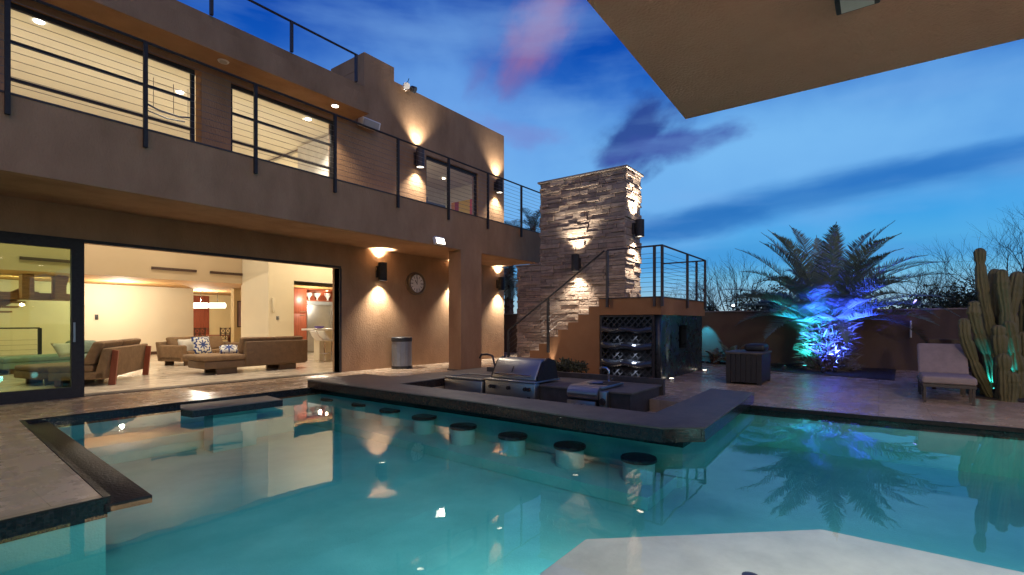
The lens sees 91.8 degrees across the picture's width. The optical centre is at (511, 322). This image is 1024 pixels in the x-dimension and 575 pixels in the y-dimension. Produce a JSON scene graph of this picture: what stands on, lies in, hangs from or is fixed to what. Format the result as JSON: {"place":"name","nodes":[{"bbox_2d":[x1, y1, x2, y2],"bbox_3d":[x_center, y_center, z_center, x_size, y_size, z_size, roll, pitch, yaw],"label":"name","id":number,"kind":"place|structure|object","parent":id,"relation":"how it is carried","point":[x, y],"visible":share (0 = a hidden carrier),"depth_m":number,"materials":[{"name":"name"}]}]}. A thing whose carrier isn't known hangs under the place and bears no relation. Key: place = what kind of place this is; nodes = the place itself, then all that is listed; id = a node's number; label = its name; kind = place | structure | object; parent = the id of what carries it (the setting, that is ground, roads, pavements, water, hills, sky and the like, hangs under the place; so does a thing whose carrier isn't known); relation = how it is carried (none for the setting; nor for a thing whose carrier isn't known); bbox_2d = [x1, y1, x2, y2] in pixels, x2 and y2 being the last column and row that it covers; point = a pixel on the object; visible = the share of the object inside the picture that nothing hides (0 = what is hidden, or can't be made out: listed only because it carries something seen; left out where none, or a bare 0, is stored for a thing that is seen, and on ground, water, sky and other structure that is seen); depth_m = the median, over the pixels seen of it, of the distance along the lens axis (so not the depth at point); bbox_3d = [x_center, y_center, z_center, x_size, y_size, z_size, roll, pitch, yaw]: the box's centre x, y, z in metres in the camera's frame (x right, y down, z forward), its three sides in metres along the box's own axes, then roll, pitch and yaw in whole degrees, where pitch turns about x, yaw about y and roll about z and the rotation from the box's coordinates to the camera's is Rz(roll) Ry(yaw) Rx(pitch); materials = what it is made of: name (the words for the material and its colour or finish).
{"place":"outdoors","nodes":[
{"label":"outdoors","id":0,"kind":"place"},
{"bbox_2d":[0,421,101,519],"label":"patio floor","id":1,"kind":"structure","parent":0,"point":[37,474],"depth_m":4.29,"materials":[{"name":"stone"}]},
{"bbox_2d":[20,421,110,496],"bbox_3d":[-4.908,1.372,5.303,4.607,0.056,0.045,0,0,40],"label":"pool edge","id":2,"kind":"object","parent":1,"relation":"attached to","point":[96,487],"visible":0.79,"depth_m":4.72,"materials":[{"name":"black stone"}]},
{"bbox_2d":[0,351,491,393],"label":"floor","id":3,"kind":"structure","parent":0,"point":[161,374],"depth_m":12.34,"materials":[{"name":"beige tile"}]},
{"bbox_2d":[0,327,41,355],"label":"indoor railing","id":4,"kind":"object","parent":3,"relation":"on","point":[39,344],"visible":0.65,"depth_m":14.28,"materials":[{"name":"black metal"}]},
{"bbox_2d":[0,340,96,373],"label":"chaise longue","id":5,"kind":"object","parent":3,"relation":"on","point":[8,363],"visible":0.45,"depth_m":13.27,"materials":[{"name":"green fabric"}]},
{"bbox_2d":[51,343,69,357],"bbox_3d":[-11.143,0.690,12.422,0.170,0.420,0.600,-35,-4,5],"label":"cushion","id":6,"kind":"object","parent":5,"relation":"on","point":[62,349],"visible":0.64,"depth_m":12.24,"materials":[{"name":"white fabric"}]},
{"bbox_2d":[14,362,94,384],"bbox_3d":[-10.146,1.138,11.161,1.020,0.416,1.250,0,0,25],"label":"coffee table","id":7,"kind":"object","parent":3,"relation":"on","point":[33,373],"visible":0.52,"depth_m":10.61,"materials":[{"name":"brown wood"}]},
{"bbox_2d":[48,338,150,386],"bbox_3d":[-9.456,0.876,11.552,1.170,0.939,2.500,0,0,-21],"label":"sofa","id":8,"kind":"object","parent":3,"relation":"on","point":[111,360],"visible":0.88,"depth_m":10.68,"materials":[{"name":"beige fabric"}]},
{"bbox_2d":[156,336,238,365],"bbox_3d":[-10.293,0.906,16.494,1.065,0.879,2.450,0,0,14],"label":"loveseat","id":9,"kind":"object","parent":3,"relation":"on","point":[170,351],"visible":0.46,"depth_m":15.42,"materials":[{"name":"beige fabric"}]},
{"bbox_2d":[177,339,192,350],"bbox_3d":[-10.349,0.775,15.777,0.170,0.520,0.550,-22,-4,10],"label":"cushion","id":10,"kind":"object","parent":9,"relation":"on","point":[188,343],"visible":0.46,"depth_m":15.73,"materials":[{"name":"white fabric"}]},
{"bbox_2d":[190,336,211,353],"bbox_3d":[-9.950,0.734,15.896,0.170,0.580,0.620,-19,-7,21],"label":"cushion","id":11,"kind":"object","parent":9,"relation":"on","point":[201,345],"visible":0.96,"depth_m":15.81,"materials":[{"name":"fabric"}]},
{"bbox_2d":[183,336,307,373],"bbox_3d":[-7.394,0.873,13.911,1.310,0.946,2.821,0,0,36],"label":"sofa","id":12,"kind":"object","parent":3,"relation":"on","point":[284,352],"visible":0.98,"depth_m":13.51,"materials":[{"name":"brown fabric"}]},
{"bbox_2d":[219,345,237,353],"bbox_3d":[-7.833,0.750,13.713,0.460,0.170,0.360,0,30,-34],"label":"cushion","id":13,"kind":"object","parent":12,"relation":"on","point":[228,349],"visible":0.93,"depth_m":13.63,"materials":[{"name":"fabric"}]},
{"bbox_2d":[294,288,306,339],"bbox_3d":[-9.523,-0.072,21.815,0.750,2.836,0.661,0,0,36],"label":"kitchen cabinet","id":14,"kind":"object","parent":3,"relation":"on","point":[300,308],"visible":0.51,"depth_m":21.63,"materials":[{"name":"brown wood"}]},
{"bbox_2d":[301,328,332,359],"bbox_3d":[-6.304,0.782,18.221,0.800,1.125,2.596,0,0,36],"label":"breakfast bar","id":15,"kind":"object","parent":3,"relation":"on","point":[318,347],"visible":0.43,"depth_m":17.69,"materials":[{"name":"white paint"}]},
{"bbox_2d":[307,301,332,350],"bbox_3d":[-8.631,0.170,22.983,0.796,2.240,2.256,0,0,36],"label":"refrigerator","id":16,"kind":"object","parent":3,"relation":"on","point":[319,313],"visible":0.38,"depth_m":22.28,"materials":[{"name":"metal"}]},
{"bbox_2d":[309,331,330,361],"bbox_3d":[-6.482,0.814,16.886,0.440,1.061,0.666,0,0,36],"label":"bar stool","id":17,"kind":"object","parent":3,"relation":"on","point":[315,335],"visible":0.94,"depth_m":16.75,"materials":[{"name":"silver metal"}]},
{"bbox_2d":[317,331,332,361],"bbox_3d":[-6.310,0.814,17.119,0.440,1.061,0.666,0,0,36],"label":"bar stool","id":18,"kind":"object","parent":3,"relation":"on","point":[323,335],"visible":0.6,"depth_m":16.98,"materials":[{"name":"silver metal"}]},
{"bbox_2d":[0,356,517,422],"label":"patio floor","id":19,"kind":"structure","parent":0,"point":[14,412],"depth_m":9.15,"materials":[{"name":"stone"}]},
{"bbox_2d":[19,388,306,420],"bbox_3d":[-5.474,1.372,8.492,0.040,0.056,4.250,0,0,36],"label":"pool edge","id":20,"kind":"object","parent":19,"relation":"attached to","point":[154,405],"visible":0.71,"depth_m":7.98,"materials":[{"name":"black stone"}]},
{"bbox_2d":[391,337,411,368],"bbox_3d":[-3.245,0.885,14.604,0.610,0.930,0.610,0,0,36],"label":"trash can","id":21,"kind":"object","parent":19,"relation":"on","point":[401,352],"visible":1,"depth_m":14.35,"materials":[{"name":"grey metal"}]},
{"bbox_2d":[501,265,517,313],"bbox_3d":[-0.211,-1.366,27.163,2.722,5.448,2.553,0,0,36],"label":"palm tree","id":22,"kind":"object","parent":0,"point":[510,288],"visible":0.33,"depth_m":26.85,"materials":[{"name":"green plant"}]},
{"bbox_2d":[0,394,1023,574],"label":"pool floor","id":23,"kind":"structure","parent":0,"point":[305,499],"depth_m":5.48,"materials":[{"name":"paint"}]},
{"bbox_2d":[75,411,294,464],"bbox_3d":[-5.205,1.847,8.082,0.780,0.275,3.090,0,0,36],"label":"pool step","id":24,"kind":"object","parent":23,"relation":"on","point":[125,447],"visible":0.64,"depth_m":7.50,"materials":[{"name":"paint"}]},
{"bbox_2d":[180,396,282,452],"bbox_3d":[-4.453,1.624,7.853,0.652,0.712,1.385,0,0,41],"label":"pool table","id":25,"kind":"object","parent":23,"relation":"on","point":[230,424],"visible":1,"depth_m":7.70,"materials":[{"name":"concrete"}]},
{"bbox_2d":[298,411,676,510],"bbox_3d":[-1.278,1.917,7.802,7.430,0.135,0.930,0,0,36],"label":"pool step","id":26,"kind":"object","parent":23,"relation":"on","point":[601,480],"visible":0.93,"depth_m":6.59,"materials":[{"name":"paint"}]},
{"bbox_2d":[320,398,332,412],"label":"pool stool","id":27,"kind":"object","parent":26,"relation":"on","point":[326,405],"visible":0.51,"depth_m":10.16,"materials":[{"name":"paint"}]},
{"bbox_2d":[351,402,365,418],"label":"pool stool","id":28,"kind":"object","parent":26,"relation":"on","point":[358,410],"visible":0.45,"depth_m":9.52,"materials":[{"name":"paint"}]},
{"bbox_2d":[379,408,399,425],"bbox_3d":[-2.203,1.712,9.024,0.420,0.274,0.420,0,0,36],"label":"pool stool","id":29,"kind":"object","parent":26,"relation":"on","point":[389,416],"visible":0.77,"depth_m":8.86,"materials":[{"name":"paint"}]},
{"bbox_2d":[412,414,436,433],"bbox_3d":[-1.479,1.712,8.363,0.420,0.274,0.420,0,0,36],"label":"pool stool","id":30,"kind":"object","parent":26,"relation":"on","point":[423,423],"visible":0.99,"depth_m":8.21,"materials":[{"name":"paint"}]},
{"bbox_2d":[449,422,476,445],"bbox_3d":[-0.748,1.712,7.610,0.420,0.274,0.420,0,0,36],"label":"pool stool","id":31,"kind":"object","parent":26,"relation":"on","point":[462,433],"visible":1,"depth_m":7.46,"materials":[{"name":"paint"}]},
{"bbox_2d":[498,431,527,456],"bbox_3d":[0.011,1.712,6.971,0.420,0.274,0.420,0,0,36],"label":"pool stool","id":32,"kind":"object","parent":26,"relation":"on","point":[512,443],"visible":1,"depth_m":6.82,"materials":[{"name":"paint"}]},
{"bbox_2d":[553,441,585,469],"bbox_3d":[0.746,1.712,6.412,0.420,0.274,0.420,0,0,36],"label":"pool stool","id":33,"kind":"object","parent":26,"relation":"on","point":[569,455],"visible":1,"depth_m":6.26,"materials":[{"name":"paint"}]},
{"bbox_2d":[620,452,656,484],"bbox_3d":[1.486,1.712,5.819,0.420,0.274,0.420,0,0,36],"label":"pool stool","id":34,"kind":"object","parent":26,"relation":"on","point":[638,468],"visible":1,"depth_m":5.67,"materials":[{"name":"paint"}]},
{"bbox_2d":[539,529,1023,574],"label":"pool step","id":35,"kind":"object","parent":23,"relation":"on","point":[811,552],"visible":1,"depth_m":3.16,"materials":[{"name":"paint"}]},
{"bbox_2d":[0,388,1023,543],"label":"pool wall","id":36,"kind":"structure","parent":0,"point":[27,526],"depth_m":7.04,"materials":[{"name":"tile"}]},
{"bbox_2d":[0,496,110,521],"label":"pool edge","id":37,"kind":"object","parent":36,"relation":"attached to","point":[56,508],"visible":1,"depth_m":3.59,"materials":[{"name":"black stone"}]},
{"bbox_2d":[29,422,151,512],"bbox_3d":[-4.814,1.429,5.386,4.676,0.062,0.301,0,0,39],"label":"pool step","id":38,"kind":"object","parent":36,"relation":"attached to","point":[122,490],"visible":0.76,"depth_m":4.62,"materials":[{"name":"black stone"}]},
{"bbox_2d":[515,164,643,356],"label":"stone tower","id":39,"kind":"structure","parent":0,"point":[587,217],"depth_m":13.98,"materials":[{"name":"beige stone"}]},
{"bbox_2d":[571,254,580,271],"bbox_3d":[1.785,-1.657,13.852,0.220,0.460,0.280,0,0,36],"label":"wall lamp","id":40,"kind":"object","parent":39,"relation":"attached to","point":[575,263],"visible":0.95,"depth_m":13.74,"materials":[{"name":"black metal"}]},
{"bbox_2d":[632,219,643,237],"bbox_3d":[3.429,-2.542,13.421,0.300,0.460,0.240,0,0,36],"label":"wall lamp","id":41,"kind":"object","parent":39,"relation":"attached to","point":[638,228],"visible":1,"depth_m":13.31,"materials":[{"name":"black metal"}]},
{"bbox_2d":[177,0,1023,313],"label":"sky","id":42,"kind":"structure","parent":0,"point":[933,148],"materials":[{"name":"blue"}]},
{"bbox_2d":[771,363,895,380],"bbox_3d":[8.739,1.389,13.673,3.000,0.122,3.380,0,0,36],"label":"soil","id":43,"kind":"structure","parent":0,"point":[884,372],"depth_m":13.13,"materials":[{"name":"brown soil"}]},
{"bbox_2d":[718,221,960,372],"bbox_3d":[8.821,-0.770,14.045,5.767,4.544,5.438,0,0,36],"label":"palm tree","id":44,"kind":"object","parent":43,"relation":"on","point":[833,292],"visible":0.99,"depth_m":13.27,"materials":[{"name":"green plant"}]},
{"bbox_2d":[649,363,1023,427],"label":"patio floor","id":45,"kind":"structure","parent":0,"point":[900,396],"depth_m":8.91,"materials":[{"name":"stone"}]},
{"bbox_2d":[521,306,599,373],"bbox_3d":[1.424,0.470,13.577,2.700,1.759,1.130,0,0,36],"label":"outdoor staircase","id":46,"kind":"structure","parent":45,"relation":"on","point":[579,339],"depth_m":12.65,"materials":[{"name":"orange paint"}]},
{"bbox_2d":[507,250,604,356],"bbox_3d":[1.071,-0.213,13.074,3.001,3.126,0.060,0,0,36],"label":"stair railing","id":47,"kind":"object","parent":46,"relation":"attached to","point":[547,323],"visible":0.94,"depth_m":13.13,"materials":[{"name":"black metal"}]},
{"bbox_2d":[555,357,572,371],"bbox_3d":[1.200,1.104,12.254,0.661,0.561,0.659,0,0,36],"label":"round shrub","id":48,"kind":"object","parent":45,"relation":"on","point":[558,366],"visible":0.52,"depth_m":12.14,"materials":[{"name":"green plant"}]},
{"bbox_2d":[561,358,589,372],"bbox_3d":[1.526,1.118,11.984,0.699,0.495,0.702,0,0,36],"label":"round shrub","id":49,"kind":"object","parent":45,"relation":"on","point":[575,366],"visible":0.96,"depth_m":11.88,"materials":[{"name":"green plant"}]},
{"bbox_2d":[600,315,654,377],"bbox_3d":[2.805,0.580,11.972,1.380,1.500,0.610,0,0,36],"label":"lattice rack","id":50,"kind":"object","parent":45,"relation":"on","point":[627,345],"visible":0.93,"depth_m":11.93,"materials":[{"name":"black plastic"}]},
{"bbox_2d":[655,315,701,378],"bbox_3d":[3.907,0.587,13.163,1.275,1.527,3.385,0,0,36],"label":"tiled enclosure","id":51,"kind":"object","parent":45,"relation":"on","point":[678,345],"visible":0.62,"depth_m":12.42,"materials":[{"name":"tile"}]},
{"bbox_2d":[598,296,704,315],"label":"terrace","id":52,"kind":"structure","parent":51,"relation":"on","point":[637,306],"depth_m":11.92,"materials":[{"name":"orange paint"}]},
{"bbox_2d":[606,244,705,308],"bbox_3d":[3.925,-1.075,13.128,1.420,1.409,3.596,0,0,36],"label":"terrace railing","id":53,"kind":"object","parent":52,"relation":"on","point":[687,290],"visible":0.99,"depth_m":12.07,"materials":[{"name":"brown metal"}]},
{"bbox_2d":[702,348,723,363],"bbox_3d":[6.637,1.135,16.205,0.844,0.571,0.891,0,0,36],"label":"sago plant","id":54,"kind":"object","parent":45,"relation":"on","point":[715,355],"visible":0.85,"depth_m":16.11,"materials":[{"name":"green plant"}]},
{"bbox_2d":[712,340,745,362],"bbox_3d":[6.927,0.991,15.680,1.276,0.859,1.184,0,0,36],"label":"sago plant","id":55,"kind":"object","parent":45,"relation":"on","point":[725,348],"visible":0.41,"depth_m":15.59,"materials":[{"name":"green plant"}]},
{"bbox_2d":[725,349,771,385],"bbox_3d":[5.348,0.999,11.206,0.760,0.698,1.160,0,0,36],"label":"storage box","id":56,"kind":"object","parent":45,"relation":"on","point":[748,366],"visible":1,"depth_m":10.78,"materials":[{"name":"brown wicker"}]},
{"bbox_2d":[745,343,768,350],"bbox_3d":[5.590,0.569,11.331,0.420,0.158,0.570,0,0,36],"label":"folded cover","id":57,"kind":"object","parent":56,"relation":"on","point":[756,347],"visible":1,"depth_m":11.12,"materials":[{"name":"black fabric"}]},
{"bbox_2d":[751,405,878,419],"bbox_3d":[4.570,1.373,7.578,1.661,0.054,0.050,0,0,35],"label":"pool edge","id":58,"kind":"object","parent":45,"relation":"attached to","point":[848,415],"visible":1,"depth_m":7.51,"materials":[{"name":"black stone"}]},
{"bbox_2d":[917,343,976,405],"bbox_3d":[7.674,0.871,8.809,0.690,0.953,1.610,0,0,36],"label":"sun lounger","id":59,"kind":"object","parent":45,"relation":"on","point":[943,365],"visible":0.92,"depth_m":8.90,"materials":[{"name":"beige fabric"}]},
{"bbox_2d":[879,416,1023,432],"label":"pool edge","id":60,"kind":"object","parent":45,"relation":"attached to","point":[961,425],"visible":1,"depth_m":6.64,"materials":[{"name":"black stone"}]},
{"bbox_2d":[928,339,982,388],"bbox_3d":[9.358,0.849,9.758,1.750,0.998,0.620,0,0,36],"label":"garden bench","id":61,"kind":"object","parent":45,"relation":"on","point":[946,341],"visible":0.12,"depth_m":10.24,"materials":[{"name":"brown wood"}]},
{"bbox_2d":[966,372,1023,402],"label":"soil","id":62,"kind":"structure","parent":0,"point":[980,396],"depth_m":8.78,"materials":[{"name":"brown soil"}]},
{"bbox_2d":[958,248,1023,402],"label":"columnar cactus","id":63,"kind":"object","parent":62,"relation":"on","point":[996,329],"visible":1,"depth_m":8.89,"materials":[{"name":"green plant"}]},
{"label":"patio floor","id":64,"kind":"structure","parent":0,"visible":0},
{"bbox_2d":[587,0,1023,118],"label":"patio canopy","id":65,"kind":"object","parent":64,"relation":"on","point":[694,58],"visible":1,"depth_m":3.59,"materials":[{"name":"paint"}]},
{"bbox_2d":[834,0,879,14],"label":"canopy fixture","id":66,"kind":"object","parent":65,"relation":"attached to","point":[843,6],"visible":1,"depth_m":3.08,"materials":[{"name":"white metal"}]},
{"label":"ground","id":67,"kind":"structure","parent":0,"visible":0},
{"bbox_2d":[0,0,540,404],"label":"house","id":68,"kind":"structure","parent":67,"relation":"on","point":[110,207],"depth_m":12.30,"materials":[{"name":"paint"}]},
{"bbox_2d":[0,274,69,312],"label":"indoor staircase","id":69,"kind":"structure","parent":68,"relation":"attached to","point":[25,290],"depth_m":15.86,"materials":[{"name":"brown wood"}]},
{"bbox_2d":[0,234,83,404],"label":"sliding door","id":70,"kind":"structure","parent":68,"relation":"in","point":[76,389],"depth_m":8.84,"materials":[{"name":"black metal"}]},
{"bbox_2d":[19,256,69,262],"bbox_3d":[-13.893,-1.865,14.808,0.048,0.090,1.161,0,0,36],"label":"linear diffuser","id":71,"kind":"object","parent":68,"relation":"attached to","point":[43,259],"visible":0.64,"depth_m":14.74,"materials":[{"name":"brown metal"}]},
{"bbox_2d":[11,3,194,140],"bbox_3d":[-7.649,-4.170,9.444,0.070,2.420,2.875,0,0,36],"label":"window","id":72,"kind":"structure","parent":68,"relation":"in","point":[16,7],"depth_m":9.37,"materials":[{"name":"black metal"}]},
{"bbox_2d":[142,78,189,121],"bbox_3d":[-7.957,-5.124,11.481,0.086,0.832,1.008,0,0,36],"label":"track light","id":73,"kind":"object","parent":68,"relation":"hanging from","point":[165,111],"visible":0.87,"depth_m":11.46,"materials":[{"name":"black metal"}]},
{"bbox_2d":[151,266,196,271],"bbox_3d":[-11.900,-1.865,17.504,0.048,0.090,1.390,0,0,36],"label":"linear diffuser","id":74,"kind":"object","parent":68,"relation":"attached to","point":[172,269],"visible":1,"depth_m":17.45,"materials":[{"name":"brown metal"}]},
{"bbox_2d":[193,295,208,334],"bbox_3d":[-16.617,-0.040,26.493,0.160,2.761,0.802,0,0,36],"label":"door","id":75,"kind":"structure","parent":68,"relation":"in","point":[200,315],"depth_m":26.50,"materials":[{"name":"brown wood"}]},
{"bbox_2d":[193,292,225,307],"bbox_3d":[-14.626,-1.079,23.953,0.260,0.822,1.440,0,0,36],"label":"pendant lamp","id":76,"kind":"object","parent":68,"relation":"hanging from","point":[209,305],"visible":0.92,"depth_m":23.96,"materials":[{"name":"white metal"}]},
{"bbox_2d":[0,0,540,236],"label":"balcony railing","id":77,"kind":"object","parent":68,"relation":"attached to","point":[7,55],"visible":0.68,"depth_m":8.81,"materials":[{"name":"black metal"}]},
{"bbox_2d":[231,84,332,177],"bbox_3d":[-5.594,-4.170,12.225,0.070,2.420,2.645,0,0,36],"label":"window","id":78,"kind":"structure","parent":68,"relation":"in","point":[233,86],"depth_m":12.27,"materials":[{"name":"black metal"}]},
{"bbox_2d":[209,0,357,81],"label":"roof railing","id":79,"kind":"object","parent":68,"relation":"on","point":[211,9],"visible":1,"depth_m":11.42,"materials":[{"name":"brown metal"}]},
{"bbox_2d":[305,288,332,301],"bbox_3d":[-8.670,-1.230,23.011,0.700,0.540,2.256,0,0,36],"label":"kitchen cabinet","id":80,"kind":"object","parent":68,"relation":"attached to","point":[322,297],"visible":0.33,"depth_m":22.86,"materials":[{"name":"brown wood"}]},
{"bbox_2d":[357,116,380,131],"bbox_3d":[-4.005,-5.551,13.889,0.345,0.306,0.600,0,0,36],"label":"outdoor speaker","id":81,"kind":"object","parent":68,"relation":"attached to","point":[368,122],"visible":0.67,"depth_m":13.75},
{"bbox_2d":[376,262,386,280],"bbox_3d":[-3.741,-1.455,14.277,0.310,0.520,0.250,0,0,36],"label":"wall lamp","id":82,"kind":"object","parent":68,"relation":"attached to","point":[381,271],"visible":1,"depth_m":14.16,"materials":[{"name":"black metal"}]},
{"bbox_2d":[406,272,425,294],"bbox_3d":[-2.981,-1.205,15.438,0.148,0.720,0.720,0,0,36],"label":"wall clock","id":83,"kind":"object","parent":68,"relation":"attached to","point":[415,283],"depth_m":15.38,"materials":[{"name":"white paint"}]},
{"bbox_2d":[414,147,423,168],"bbox_3d":[-2.877,-5.107,15.438,0.320,0.580,0.260,0,0,36],"label":"wall lamp","id":84,"kind":"object","parent":68,"relation":"attached to","point":[420,159],"visible":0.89,"depth_m":15.33,"materials":[{"name":"brown metal"}]},
{"bbox_2d":[426,156,476,215],"bbox_3d":[-2.077,-4.170,16.983,0.070,2.420,2.570,0,0,36],"label":"window","id":85,"kind":"structure","parent":68,"relation":"in","point":[427,157],"depth_m":17.77,"materials":[{"name":"black metal"}]},
{"bbox_2d":[451,199,471,213],"bbox_3d":[-1.932,-4.350,19.792,1.283,1.000,0.055,0,0,36],"label":"wall painting","id":86,"kind":"object","parent":68,"relation":"attached to","point":[463,206],"depth_m":19.76},
{"bbox_2d":[494,179,502,193],"bbox_3d":[-0.495,-5.117,18.661,0.320,0.500,0.260,0,0,36],"label":"wall lamp","id":87,"kind":"object","parent":68,"relation":"attached to","point":[497,183],"visible":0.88,"depth_m":18.54,"materials":[{"name":"black metal"}]},
{"bbox_2d":[496,277,504,290],"bbox_3d":[-0.421,-1.454,18.777,0.300,0.500,0.240,0,0,36],"label":"wall lamp","id":88,"kind":"object","parent":68,"relation":"attached to","point":[500,283],"visible":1,"depth_m":18.67,"materials":[{"name":"black metal"}]},
{"bbox_2d":[516,208,540,231],"bbox_3d":[1.318,-2.964,31.111,2.592,8.636,3.152,0,0,-1],"label":"palm tree","id":89,"kind":"object","parent":67,"relation":"on","point":[532,226],"visible":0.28,"depth_m":30.78,"materials":[{"name":"green plant"}]},
{"bbox_2d":[683,264,735,310],"bbox_3d":[13.090,-1.319,32.827,3.751,5.369,4.860,0,0,-29],"label":"bare tree","id":90,"kind":"object","parent":67,"relation":"on","point":[701,288],"visible":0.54,"depth_m":32.45,"materials":[{"name":"brown plant"}]},
{"bbox_2d":[701,252,788,310],"bbox_3d":[12.071,-1.383,26.405,5.179,5.508,4.867,0,0,36],"label":"bare tree","id":91,"kind":"object","parent":67,"relation":"on","point":[734,278],"visible":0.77,"depth_m":26.83,"materials":[{"name":"brown plant"}]},
{"bbox_2d":[720,285,771,310],"bbox_3d":[12.682,-0.272,26.076,3.466,3.307,2.943,0,0,36],"label":"garden shrub","id":92,"kind":"object","parent":67,"relation":"on","point":[749,307],"visible":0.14,"depth_m":26.04,"materials":[{"name":"green plant"}]},
{"bbox_2d":[504,308,1017,370],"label":"garden wall","id":93,"kind":"structure","parent":67,"relation":"on","point":[886,344],"depth_m":14.65,"materials":[{"name":"paint"}]},
{"bbox_2d":[754,275,798,309],"bbox_3d":[12.989,-0.436,23.741,2.762,3.637,3.894,0,0,3],"label":"garden shrub","id":94,"kind":"object","parent":67,"relation":"on","point":[776,290],"visible":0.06,"depth_m":23.72,"materials":[{"name":"green plant"}]},
{"bbox_2d":[876,252,970,308],"bbox_3d":[21.355,-1.212,26.258,5.724,5.174,4.669,0,0,-37],"label":"bare tree","id":95,"kind":"object","parent":67,"relation":"on","point":[933,289],"visible":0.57,"depth_m":26.13,"materials":[{"name":"brown plant"}]},
{"bbox_2d":[907,264,958,307],"bbox_3d":[25.877,-1.164,30.537,3.732,5.067,2.754,0,0,-29],"label":"bare tree","id":96,"kind":"object","parent":67,"relation":"on","point":[931,280],"visible":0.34,"depth_m":30.45,"materials":[{"name":"brown plant"}]},
{"bbox_2d":[900,282,972,308],"bbox_3d":[19.551,-0.242,22.825,3.772,3.256,3.733,0,0,36],"label":"garden shrub","id":97,"kind":"object","parent":67,"relation":"on","point":[933,297],"visible":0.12,"depth_m":22.51,"materials":[{"name":"green plant"}]},
{"bbox_2d":[932,276,979,307],"bbox_3d":[20.058,-0.340,21.882,2.900,3.434,2.943,0,0,36],"label":"garden shrub","id":98,"kind":"object","parent":67,"relation":"on","point":[958,300],"visible":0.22,"depth_m":21.76,"materials":[{"name":"green plant"}]},
{"bbox_2d":[913,231,1022,293],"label":"bare tree","id":99,"kind":"object","parent":67,"relation":"on","point":[948,285],"visible":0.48,"depth_m":24.82,"materials":[{"name":"brown plant"}]},
{"bbox_2d":[955,204,1023,286],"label":"bare tree","id":100,"kind":"object","parent":67,"relation":"on","point":[1013,255],"visible":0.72,"depth_m":21.89,"materials":[{"name":"brown plant"}]},
{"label":"patio floor","id":101,"kind":"structure","parent":0,"visible":0},
{"bbox_2d":[307,367,754,441],"bbox_3d":[0.190,1.624,9.535,7.902,0.892,4.652,0,0,36],"label":"swim up bar","id":102,"kind":"object","parent":101,"relation":"on","point":[705,416],"visible":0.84,"depth_m":7.03,"materials":[{"name":"concrete"}]},
{"bbox_2d":[445,367,664,411],"bbox_3d":[0.715,1.559,9.892,4.210,1.018,1.500,0,0,36],"label":"kitchen counter","id":103,"kind":"object","parent":101,"relation":"on","point":[634,393],"visible":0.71,"depth_m":9.01,"materials":[{"name":"stone"}]},
{"bbox_2d":[444,373,490,392],"bbox_3d":[-0.765,1.377,10.389,1.018,0.505,0.800,0,0,36],"label":"apron sink","id":104,"kind":"object","parent":103,"relation":"in","point":[471,382],"visible":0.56,"depth_m":10.12,"materials":[{"name":"metal"}]},
{"bbox_2d":[484,356,559,399],"bbox_3d":[0.187,1.125,9.675,1.184,0.890,0.938,0,0,36],"label":"barbecue grill","id":105,"kind":"object","parent":103,"relation":"on","point":[521,377],"visible":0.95,"depth_m":9.41,"materials":[{"name":"metal"}]},
{"bbox_2d":[567,380,623,407],"bbox_3d":[1.508,1.317,8.758,0.745,0.565,1.022,0,0,36],"label":"side burner","id":106,"kind":"object","parent":103,"relation":"in","point":[590,393],"visible":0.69,"depth_m":8.44,"materials":[{"name":"metal"}]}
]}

